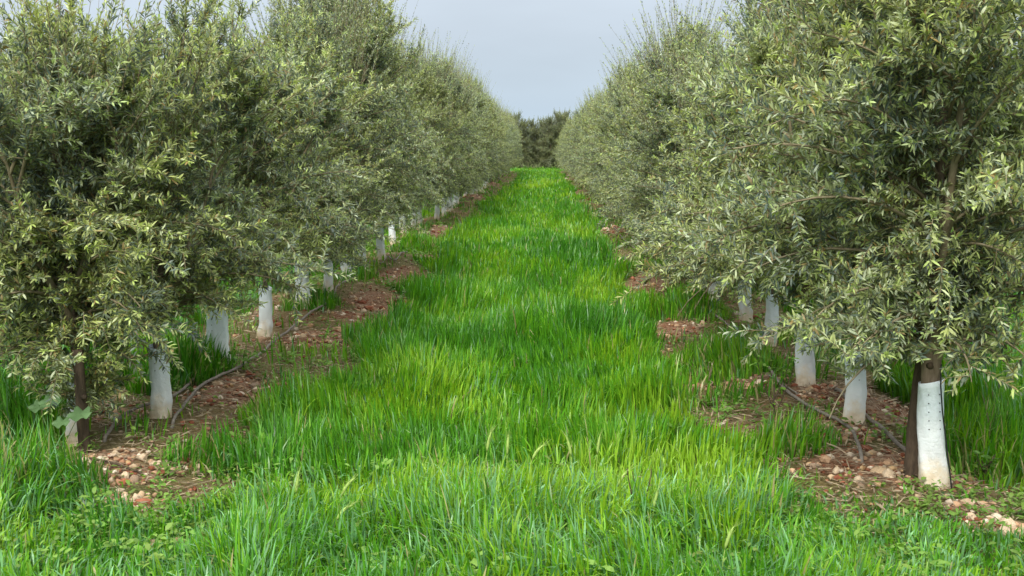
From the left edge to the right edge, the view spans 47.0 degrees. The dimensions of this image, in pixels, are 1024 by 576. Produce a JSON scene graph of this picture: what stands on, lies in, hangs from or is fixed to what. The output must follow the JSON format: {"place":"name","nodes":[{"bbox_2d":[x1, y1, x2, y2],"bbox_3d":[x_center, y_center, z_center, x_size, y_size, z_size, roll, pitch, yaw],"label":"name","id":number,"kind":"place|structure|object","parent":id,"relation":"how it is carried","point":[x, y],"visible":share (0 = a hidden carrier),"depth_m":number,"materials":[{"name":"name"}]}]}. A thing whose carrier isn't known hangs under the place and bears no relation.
{"place":"outdoors","nodes":[
{"label":"outdoors","id":0,"kind":"place"},
{"bbox_2d":[0,0,1023,135],"label":"sky","id":1,"kind":"structure","parent":0,"point":[540,56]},
{"bbox_2d":[3,161,1023,575],"bbox_3d":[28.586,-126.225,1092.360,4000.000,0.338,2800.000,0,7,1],"label":"ground","id":2,"kind":"structure","parent":0,"point":[373,293],"depth_m":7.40,"materials":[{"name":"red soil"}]},
{"bbox_2d":[0,24,41,227],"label":"olive tree","id":3,"kind":"object","parent":2,"relation":"on","point":[13,97],"visible":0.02,"depth_m":14.17,"materials":[{"name":"green plant"}]},
{"bbox_2d":[28,394,91,447],"bbox_3d":[-2.347,0.725,6.107,0.351,0.332,0.132,1,7,9],"label":"mallow plant","id":4,"kind":"object","parent":2,"relation":"on","point":[76,414],"visible":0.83,"depth_m":6.10,"materials":[{"name":"green plant"}]},
{"bbox_2d":[65,356,77,446],"bbox_3d":[-2.361,0.617,6.383,0.130,0.512,0.074,1,7,9],"label":"trunk guard","id":5,"kind":"object","parent":2,"relation":"on","point":[69,426],"visible":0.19,"depth_m":6.37,"materials":[{"name":"plastic"}]},
{"bbox_2d":[72,349,91,452],"bbox_3d":[-2.258,0.620,6.188,0.078,0.604,0.075,0,7,1],"label":"wooden stake","id":6,"kind":"object","parent":2,"relation":"on","point":[83,430],"visible":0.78,"depth_m":6.16,"materials":[{"name":"brown wood"}]},
{"bbox_2d":[89,457,141,473],"bbox_3d":[-1.997,0.906,5.937,0.423,0.061,0.023,4,8,32],"label":"dead branch","id":7,"kind":"object","parent":2,"relation":"on","point":[118,464],"visible":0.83,"depth_m":5.93,"materials":[{"name":"brown wood"}]},
{"bbox_2d":[0,0,266,422],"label":"olive tree","id":8,"kind":"object","parent":2,"relation":"on","point":[57,302],"visible":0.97,"depth_m":6.03,"materials":[{"name":"green plant"}]},
{"bbox_2d":[103,377,193,441],"bbox_3d":[-2.211,0.699,7.472,0.126,0.072,2.115,0,7,3],"label":"drip hose","id":9,"kind":"object","parent":2,"relation":"on","point":[112,426],"visible":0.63,"depth_m":7.09,"materials":[{"name":"grey plastic"}]},
{"bbox_2d":[148,344,172,418],"bbox_3d":[-2.071,0.553,6.905,0.137,0.454,0.094,-4,8,-31],"label":"trunk guard","id":10,"kind":"object","parent":2,"relation":"on","point":[161,400],"visible":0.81,"depth_m":6.88,"materials":[{"name":"plastic"}]},
{"bbox_2d":[0,0,357,348],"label":"olive tree","id":11,"kind":"object","parent":2,"relation":"on","point":[239,118],"visible":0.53,"depth_m":6.70,"materials":[{"name":"green plant"}]},
{"bbox_2d":[206,305,230,363],"bbox_3d":[-2.113,0.326,8.450,0.195,0.547,0.110,-1,7,3],"label":"trunk guard","id":12,"kind":"object","parent":2,"relation":"on","point":[219,328],"visible":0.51,"depth_m":8.41,"materials":[{"name":"plastic"}]},
{"bbox_2d":[116,0,391,304],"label":"olive tree","id":13,"kind":"object","parent":2,"relation":"on","point":[288,125],"visible":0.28,"depth_m":8.16,"materials":[{"name":"green plant"}]},
{"bbox_2d":[256,286,272,337],"bbox_3d":[-2.113,0.207,10.073,0.146,0.462,0.080,2,6,-7],"label":"trunk guard","id":14,"kind":"object","parent":2,"relation":"on","point":[265,319],"visible":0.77,"depth_m":10.05,"materials":[{"name":"plastic"}]},
{"bbox_2d":[151,1,400,288],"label":"olive tree","id":15,"kind":"object","parent":2,"relation":"on","point":[334,117],"visible":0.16,"depth_m":9.81,"materials":[{"name":"green plant"}]},
{"bbox_2d":[294,464,301,497],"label":"wild barley","id":16,"kind":"object","parent":2,"relation":"on","point":[296,484],"visible":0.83,"depth_m":5.24,"materials":[{"name":"green plant"}]},
{"bbox_2d":[170,231,430,428],"bbox_3d":[-1.806,-0.193,14.674,0.393,0.158,15.999,0,7,1],"label":"drip hose","id":17,"kind":"object","parent":2,"relation":"on","point":[196,389],"visible":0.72,"depth_m":8.27,"materials":[{"name":"grey plastic"}]},
{"bbox_2d":[191,0,411,274],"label":"olive tree","id":18,"kind":"object","parent":2,"relation":"on","point":[338,147],"visible":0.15,"depth_m":11.67,"materials":[{"name":"green plant"}]},
{"bbox_2d":[294,266,310,309],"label":"trunk guard","id":19,"kind":"object","parent":2,"relation":"on","point":[305,280],"visible":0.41,"depth_m":11.73,"materials":[{"name":"plastic"}]},
{"bbox_2d":[323,259,333,291],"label":"trunk guard","id":20,"kind":"object","parent":2,"relation":"on","point":[328,281],"visible":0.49,"depth_m":12.77,"materials":[{"name":"plastic"}]},
{"bbox_2d":[245,0,430,251],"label":"olive tree","id":21,"kind":"object","parent":2,"relation":"on","point":[376,58],"visible":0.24,"depth_m":12.55,"materials":[{"name":"green plant"}]},
{"bbox_2d":[332,500,357,542],"bbox_3d":[-0.690,0.994,4.879,0.116,0.237,0.041,0,7,1],"label":"wild barley","id":22,"kind":"object","parent":2,"relation":"on","point":[346,508],"visible":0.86,"depth_m":4.87,"materials":[{"name":"green plant"}]},
{"bbox_2d":[340,254,350,276],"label":"trunk guard","id":23,"kind":"object","parent":2,"relation":"on","point":[345,266],"visible":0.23,"depth_m":14.58,"materials":[{"name":"plastic"}]},
{"bbox_2d":[338,473,357,512],"bbox_3d":[-0.717,0.944,5.166,0.098,0.281,0.040,-3,7,-24],"label":"wild barley","id":24,"kind":"object","parent":2,"relation":"on","point":[347,485],"visible":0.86,"depth_m":5.16,"materials":[{"name":"green plant"}]},
{"bbox_2d":[269,0,439,230],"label":"olive tree","id":25,"kind":"object","parent":2,"relation":"on","point":[380,126],"visible":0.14,"depth_m":14.34,"materials":[{"name":"green plant"}]},
{"bbox_2d":[300,0,442,230],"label":"olive tree","id":26,"kind":"object","parent":2,"relation":"on","point":[406,61],"visible":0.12,"depth_m":15.10,"materials":[{"name":"green plant"}]},
{"bbox_2d":[376,228,385,259],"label":"trunk guard","id":27,"kind":"object","parent":2,"relation":"on","point":[380,244],"visible":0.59,"depth_m":16.43,"materials":[{"name":"plastic"}]},
{"bbox_2d":[388,224,395,244],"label":"trunk guard","id":28,"kind":"object","parent":2,"relation":"on","point":[392,232],"visible":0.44,"depth_m":19.86,"materials":[{"name":"plastic"}]},
{"bbox_2d":[351,0,445,226],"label":"olive tree","id":29,"kind":"object","parent":2,"relation":"on","point":[405,165],"visible":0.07,"depth_m":16.03,"materials":[{"name":"green plant"}]},
{"bbox_2d":[387,0,452,213],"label":"olive tree","id":30,"kind":"object","parent":2,"relation":"on","point":[429,194],"visible":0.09,"depth_m":19.75,"materials":[{"name":"green plant"}]},
{"bbox_2d":[393,18,455,214],"bbox_3d":[-2.059,-3.126,23.044,2.176,4.271,2.215,5,8,32],"label":"olive tree","id":31,"kind":"object","parent":2,"relation":"on","point":[419,94],"visible":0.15,"depth_m":23.06,"materials":[{"name":"green plant"}]},
{"bbox_2d":[408,31,468,203],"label":"olive tree","id":32,"kind":"object","parent":2,"relation":"on","point":[446,150],"visible":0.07,"depth_m":25.25,"materials":[{"name":"green plant"}]},
{"bbox_2d":[401,32,479,209],"bbox_3d":[-1.905,-3.289,24.694,2.148,4.217,2.187,-2,8,-31],"label":"olive tree","id":33,"kind":"object","parent":2,"relation":"on","point":[440,98],"visible":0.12,"depth_m":24.58,"materials":[{"name":"green plant"}]},
{"bbox_2d":[406,30,484,199],"bbox_3d":[-1.646,-3.696,26.760,2.140,4.432,2.353,-5,8,-36],"label":"olive tree","id":34,"kind":"object","parent":2,"relation":"in","point":[466,184],"visible":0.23,"depth_m":26.49,"materials":[{"name":"green plant"}]},
{"bbox_2d":[429,42,489,196],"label":"olive tree","id":35,"kind":"object","parent":2,"relation":"on","point":[469,96],"visible":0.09,"depth_m":28.14,"materials":[{"name":"green plant"}]},
{"bbox_2d":[441,47,491,178],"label":"olive tree","id":36,"kind":"object","parent":2,"relation":"on","point":[473,138],"visible":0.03,"depth_m":29.70,"materials":[{"name":"green plant"}]},
{"bbox_2d":[441,58,491,195],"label":"olive tree","id":37,"kind":"object","parent":2,"relation":"on","point":[467,113],"visible":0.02,"depth_m":31.04,"materials":[{"name":"green plant"}]},
{"bbox_2d":[441,55,499,177],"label":"olive tree","id":38,"kind":"object","parent":2,"relation":"on","point":[479,113],"visible":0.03,"depth_m":35.34,"materials":[{"name":"green plant"}]},
{"bbox_2d":[454,63,490,192],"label":"olive tree","id":39,"kind":"object","parent":2,"relation":"on","point":[477,170],"visible":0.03,"depth_m":32.48,"materials":[{"name":"green plant"}]},
{"bbox_2d":[459,77,494,181],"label":"olive tree","id":40,"kind":"object","parent":2,"relation":"on","point":[477,149],"visible":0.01,"depth_m":33.93,"materials":[{"name":"green plant"}]},
{"bbox_2d":[465,71,502,181],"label":"olive tree","id":41,"kind":"object","parent":2,"relation":"on","point":[493,121],"visible":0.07,"depth_m":39.56,"materials":[{"name":"green plant"}]},
{"bbox_2d":[463,65,506,182],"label":"olive tree","id":42,"kind":"object","parent":2,"relation":"on","point":[479,108],"visible":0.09,"depth_m":36.89,"materials":[{"name":"green plant"}]},
{"bbox_2d":[474,74,498,182],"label":"olive tree","id":43,"kind":"object","parent":2,"relation":"on","point":[487,123],"depth_m":38.37,"materials":[{"name":"green plant"}]},
{"bbox_2d":[484,425,496,470],"bbox_3d":[-0.105,0.833,5.841,0.059,0.337,0.039,-3,7,-26],"label":"wild barley","id":44,"kind":"object","parent":2,"relation":"on","point":[488,441],"visible":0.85,"depth_m":5.83,"materials":[{"name":"green plant"}]},
{"bbox_2d":[483,90,514,180],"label":"olive tree","id":45,"kind":"object","parent":2,"relation":"on","point":[496,177],"visible":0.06,"depth_m":45.45,"materials":[{"name":"green plant"}]},
{"bbox_2d":[490,91,510,174],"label":"olive tree","id":46,"kind":"object","parent":2,"relation":"on","point":[501,147],"visible":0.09,"depth_m":48.40,"materials":[{"name":"green plant"}]},
{"bbox_2d":[489,100,511,180],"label":"olive tree","id":47,"kind":"object","parent":2,"relation":"on","point":[500,139],"depth_m":52.77,"materials":[{"name":"green plant"}]},
{"bbox_2d":[496,112,517,180],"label":"olive tree","id":48,"kind":"object","parent":2,"relation":"on","point":[510,144],"visible":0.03,"depth_m":61.09,"materials":[{"name":"green plant"}]},
{"bbox_2d":[505,430,511,456],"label":"wild barley","id":49,"kind":"object","parent":2,"relation":"on","point":[507,444],"visible":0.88,"depth_m":5.88,"materials":[{"name":"green plant"}]},
{"bbox_2d":[502,112,520,176],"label":"olive tree","id":50,"kind":"object","parent":2,"relation":"on","point":[513,133],"visible":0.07,"depth_m":69.84,"materials":[{"name":"green plant"}]},
{"bbox_2d":[0,180,1023,575],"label":"weeds","id":51,"kind":"object","parent":2,"relation":"on","point":[928,488],"visible":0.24,"depth_m":5.39,"materials":[{"name":"green plant"}]},
{"bbox_2d":[0,166,1023,575],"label":"grass","id":52,"kind":"structure","parent":2,"relation":"on","point":[542,330],"depth_m":6.23,"materials":[{"name":"green plant"}]},
{"bbox_2d":[507,108,535,167],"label":"olive tree","id":53,"kind":"object","parent":2,"relation":"on","point":[516,116],"visible":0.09,"depth_m":102.08,"materials":[{"name":"green plant"}]},
{"bbox_2d":[517,115,535,168],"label":"olive tree","id":54,"kind":"object","parent":2,"relation":"on","point":[526,139],"visible":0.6,"depth_m":99.96,"materials":[{"name":"green plant"}]},
{"bbox_2d":[517,117,545,167],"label":"olive tree","id":55,"kind":"object","parent":2,"relation":"on","point":[532,123],"visible":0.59,"depth_m":101.38,"materials":[{"name":"green plant"}]},
{"bbox_2d":[529,438,549,474],"bbox_3d":[0.138,0.878,5.824,0.116,0.271,0.032,-2,7,-13],"label":"wild barley","id":56,"kind":"object","parent":2,"relation":"on","point":[537,451],"visible":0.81,"depth_m":5.82,"materials":[{"name":"green plant"}]},
{"bbox_2d":[524,115,557,167],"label":"olive tree","id":57,"kind":"object","parent":2,"relation":"on","point":[540,121],"visible":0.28,"depth_m":102.19,"materials":[{"name":"green plant"}]},
{"bbox_2d":[533,112,560,168],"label":"olive tree","id":58,"kind":"object","parent":2,"relation":"on","point":[551,134],"visible":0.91,"depth_m":99.90,"materials":[{"name":"green plant"}]},
{"bbox_2d":[540,108,567,168],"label":"olive tree","id":59,"kind":"object","parent":2,"relation":"on","point":[560,118],"visible":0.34,"depth_m":100.59,"materials":[{"name":"green plant"}]},
{"bbox_2d":[561,429,572,468],"bbox_3d":[0.272,0.851,5.833,0.054,0.314,0.045,-4,8,-32],"label":"wild barley","id":60,"kind":"object","parent":2,"relation":"on","point":[569,447],"visible":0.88,"depth_m":5.82,"materials":[{"name":"green plant"}]},
{"bbox_2d":[561,108,584,176],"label":"olive tree","id":61,"kind":"object","parent":2,"relation":"on","point":[564,161],"visible":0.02,"depth_m":47.42,"materials":[{"name":"green plant"}]},
{"bbox_2d":[569,105,592,184],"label":"olive tree","id":62,"kind":"object","parent":2,"relation":"on","point":[580,130],"visible":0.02,"depth_m":37.28,"materials":[{"name":"green plant"}]},
{"bbox_2d":[563,89,601,179],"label":"olive tree","id":63,"kind":"object","parent":2,"relation":"on","point":[573,144],"visible":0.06,"depth_m":39.92,"materials":[{"name":"green plant"}]},
{"bbox_2d":[564,89,603,172],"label":"olive tree","id":64,"kind":"object","parent":2,"relation":"on","point":[569,122],"visible":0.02,"depth_m":42.82,"materials":[{"name":"green plant"}]},
{"bbox_2d":[573,88,598,174],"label":"olive tree","id":65,"kind":"object","parent":2,"relation":"on","point":[583,116],"visible":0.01,"depth_m":38.62,"materials":[{"name":"green plant"}]},
{"bbox_2d":[569,86,604,189],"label":"olive tree","id":66,"kind":"object","parent":2,"relation":"on","point":[582,120],"visible":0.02,"depth_m":35.53,"materials":[{"name":"green plant"}]},
{"bbox_2d":[571,90,606,189],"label":"olive tree","id":67,"kind":"object","parent":2,"relation":"on","point":[587,131],"visible":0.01,"depth_m":32.84,"materials":[{"name":"green plant"}]},
{"bbox_2d":[574,86,603,180],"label":"olive tree","id":68,"kind":"object","parent":2,"relation":"on","point":[587,135],"visible":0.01,"depth_m":34.10,"materials":[{"name":"green plant"}]},
{"bbox_2d":[574,90,605,195],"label":"olive tree","id":69,"kind":"object","parent":2,"relation":"on","point":[585,151],"visible":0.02,"depth_m":31.41,"materials":[{"name":"green plant"}]},
{"bbox_2d":[575,78,614,189],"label":"olive tree","id":70,"kind":"object","parent":2,"relation":"on","point":[585,120],"visible":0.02,"depth_m":28.73,"materials":[{"name":"green plant"}]},
{"bbox_2d":[596,429,602,474],"bbox_3d":[0.437,0.845,5.866,0.039,0.311,0.046,1,7,10],"label":"wild barley","id":71,"kind":"object","parent":2,"relation":"on","point":[598,443],"visible":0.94,"depth_m":5.86,"materials":[{"name":"green plant"}]},
{"bbox_2d":[577,58,633,201],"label":"olive tree","id":72,"kind":"object","parent":2,"relation":"on","point":[592,190],"visible":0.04,"depth_m":27.09,"materials":[{"name":"green plant"}]},
{"bbox_2d":[572,70,639,200],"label":"olive tree","id":73,"kind":"object","parent":2,"relation":"on","point":[601,131],"visible":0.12,"depth_m":25.45,"materials":[{"name":"green plant"}]},
{"bbox_2d":[584,36,644,207],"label":"olive tree","id":74,"kind":"object","parent":2,"relation":"on","point":[618,104],"visible":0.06,"depth_m":21.30,"materials":[{"name":"green plant"}]},
{"bbox_2d":[579,53,662,193],"bbox_3d":[2.459,-2.795,22.795,2.140,3.529,2.317,3,7,26],"label":"olive tree","id":75,"kind":"object","parent":2,"relation":"on","point":[602,115],"visible":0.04,"depth_m":22.56,"materials":[{"name":"green plant"}]},
{"bbox_2d":[586,36,656,203],"bbox_3d":[2.639,-3.171,24.092,2.291,4.019,2.251,-5,8,-35],"label":"olive tree","id":76,"kind":"object","parent":2,"relation":"on","point":[605,153],"visible":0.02,"depth_m":24.14,"materials":[{"name":"green plant"}]},
{"bbox_2d":[590,59,661,221],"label":"olive tree","id":77,"kind":"object","parent":2,"relation":"on","point":[619,112],"visible":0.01,"depth_m":20.08,"materials":[{"name":"green plant"}]},
{"bbox_2d":[600,33,660,218],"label":"olive tree","id":78,"kind":"object","parent":2,"relation":"on","point":[622,126],"visible":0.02,"depth_m":18.48,"materials":[{"name":"green plant"}]},
{"bbox_2d":[623,468,651,510],"bbox_3d":[0.557,0.929,5.194,0.143,0.304,0.054,4,8,32],"label":"dry flower stalk","id":79,"kind":"object","parent":2,"relation":"on","point":[631,491],"visible":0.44,"depth_m":5.18,"materials":[{"name":"brown plant"}]},
{"bbox_2d":[586,1,727,234],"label":"olive tree","id":80,"kind":"object","parent":2,"relation":"on","point":[619,130],"visible":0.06,"depth_m":16.87,"materials":[{"name":"green plant"}]},
{"bbox_2d":[651,481,662,527],"bbox_3d":[0.617,0.946,4.986,0.050,0.296,0.039,-2,7,-18],"label":"wild barley","id":81,"kind":"object","parent":2,"relation":"on","point":[655,497],"visible":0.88,"depth_m":4.97,"materials":[{"name":"green plant"}]},
{"bbox_2d":[591,0,725,241],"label":"olive tree","id":82,"kind":"object","parent":2,"relation":"on","point":[644,118],"visible":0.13,"depth_m":14.07,"materials":[{"name":"green plant"}]},
{"bbox_2d":[596,0,741,221],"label":"olive tree","id":83,"kind":"object","parent":2,"relation":"on","point":[683,34],"visible":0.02,"depth_m":15.49,"materials":[{"name":"green plant"}]},
{"bbox_2d":[607,20,735,257],"bbox_3d":[2.075,-1.411,13.049,2.094,3.009,2.267,-8,9,-42],"label":"olive tree","id":84,"kind":"object","parent":2,"relation":"on","point":[647,145],"visible":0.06,"depth_m":12.89,"materials":[{"name":"green plant"}]},
{"bbox_2d":[611,22,747,261],"bbox_3d":[2.163,-1.270,12.334,2.234,2.957,2.418,0,7,2],"label":"olive tree","id":85,"kind":"object","parent":2,"relation":"in","point":[669,100],"visible":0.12,"depth_m":12.40,"materials":[{"name":"green plant"}]},
{"bbox_2d":[628,5,799,282],"bbox_3d":[2.088,-1.111,10.837,2.233,3.041,2.277,-6,7,-26],"label":"olive tree","id":86,"kind":"object","parent":2,"relation":"on","point":[679,163],"visible":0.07,"depth_m":10.82,"materials":[{"name":"green plant"}]},
{"bbox_2d":[708,274,720,301],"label":"trunk guard","id":87,"kind":"object","parent":2,"relation":"on","point":[712,287],"visible":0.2,"depth_m":12.50,"materials":[{"name":"plastic"}]},
{"bbox_2d":[722,523,740,567],"bbox_3d":[0.840,1.014,4.486,0.083,0.291,0.035,2,7,16],"label":"wild barley","id":88,"kind":"object","parent":2,"relation":"on","point":[729,534],"visible":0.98,"depth_m":4.48,"materials":[{"name":"green plant"}]},
{"bbox_2d":[614,227,863,462],"bbox_3d":[1.893,-0.139,14.298,0.174,0.162,16.749,0,7,0],"label":"drip hose","id":89,"kind":"object","parent":2,"relation":"on","point":[848,426],"visible":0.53,"depth_m":6.99,"materials":[{"name":"grey plastic"}]},
{"bbox_2d":[738,284,753,322],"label":"trunk guard","id":90,"kind":"object","parent":2,"relation":"on","point":[747,309],"visible":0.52,"depth_m":11.09,"materials":[{"name":"plastic"}]},
{"bbox_2d":[626,0,906,308],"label":"olive tree","id":91,"kind":"object","parent":2,"relation":"on","point":[705,184],"visible":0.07,"depth_m":9.29,"materials":[{"name":"green plant"}]},
{"bbox_2d":[610,0,925,321],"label":"olive tree","id":92,"kind":"object","parent":2,"relation":"on","point":[708,206],"visible":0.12,"depth_m":7.82,"materials":[{"name":"green plant"}]},
{"bbox_2d":[763,294,778,345],"bbox_3d":[2.104,0.262,9.575,0.137,0.452,0.079,0,7,-10],"label":"trunk guard","id":93,"kind":"object","parent":2,"relation":"on","point":[772,312],"visible":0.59,"depth_m":9.54,"materials":[{"name":"plastic"}]},
{"bbox_2d":[749,354,800,421],"bbox_3d":[1.491,0.614,6.718,0.291,0.482,0.110,0,7,1],"label":"flower stalk","id":94,"kind":"object","parent":2,"relation":"on","point":[774,390],"visible":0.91,"depth_m":6.72,"materials":[{"name":"brown plant"}]},
{"bbox_2d":[794,330,816,386],"bbox_3d":[1.969,0.465,7.880,0.152,0.412,0.092,3,7,10],"label":"trunk guard","id":95,"kind":"object","parent":2,"relation":"on","point":[805,371],"visible":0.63,"depth_m":7.86,"materials":[{"name":"plastic"}]},
{"bbox_2d":[662,0,1023,348],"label":"olive tree","id":96,"kind":"object","parent":2,"relation":"on","point":[769,51],"visible":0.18,"depth_m":6.56,"materials":[{"name":"green plant"}]},
{"bbox_2d":[842,340,866,424],"bbox_3d":[1.980,0.551,6.832,0.152,0.511,0.084,-1,7,13],"label":"trunk guard","id":97,"kind":"object","parent":2,"relation":"on","point":[855,399],"visible":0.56,"depth_m":6.81,"materials":[{"name":"plastic"}]},
{"bbox_2d":[686,0,1023,418],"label":"olive tree","id":98,"kind":"object","parent":2,"relation":"on","point":[954,288],"visible":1,"depth_m":5.29,"materials":[{"name":"green plant"}]},
{"bbox_2d":[940,364,952,491],"bbox_3d":[2.066,0.671,5.594,0.081,0.621,0.017,3,7,25],"label":"drip line","id":99,"kind":"object","parent":98,"relation":"hanging from","point":[944,425],"visible":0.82,"depth_m":5.60,"materials":[{"name":"black plastic"}]},
{"bbox_2d":[833,387,905,451],"bbox_3d":[2.070,0.768,6.804,0.044,0.109,1.648,0,7,1],"label":"drip hose","id":100,"kind":"object","parent":2,"relation":"on","point":[889,435],"visible":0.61,"depth_m":6.58,"materials":[{"name":"grey plastic"}]},
{"bbox_2d":[870,466,886,473],"bbox_3d":[1.840,0.915,5.877,0.101,0.043,0.093,1,13,23],"label":"stone","id":101,"kind":"object","parent":2,"relation":"on","point":[879,469],"visible":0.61,"depth_m":5.86,"materials":[{"name":"beige stone"}]},
{"bbox_2d":[882,468,895,477],"bbox_3d":[1.855,0.929,5.809,0.066,0.078,0.081,-6,12,42],"label":"stone","id":102,"kind":"object","parent":2,"relation":"on","point":[888,472],"visible":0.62,"depth_m":5.79,"materials":[{"name":"beige stone"}]},
{"bbox_2d":[903,352,920,477],"bbox_3d":[2.008,0.554,5.787,0.135,0.855,0.106,3,7,21],"label":"wooden stake","id":103,"kind":"object","parent":2,"relation":"on","point":[911,461],"visible":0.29,"depth_m":5.78,"materials":[{"name":"brown wood"}]},
{"bbox_2d":[917,378,950,489],"bbox_3d":[2.029,0.698,5.676,0.153,0.537,0.128,-3,6,5],"label":"trunk guard","id":104,"kind":"object","parent":2,"relation":"on","point":[932,462],"visible":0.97,"depth_m":5.63,"materials":[{"name":"plastic"}]},
{"bbox_2d":[972,447,1002,479],"bbox_3d":[2.352,0.880,5.823,0.148,0.190,0.107,4,8,28],"label":"broadleaf weed","id":105,"kind":"object","parent":2,"relation":"on","point":[986,464],"visible":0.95,"depth_m":5.82,"materials":[{"name":"green plant"}]},
{"bbox_2d":[999,517,1016,528],"bbox_3d":[2.165,1.040,5.153,0.081,0.078,0.066,-6,2,8],"label":"stone","id":106,"kind":"object","parent":2,"relation":"on","point":[1011,521],"visible":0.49,"depth_m":5.13,"materials":[{"name":"beige stone"}]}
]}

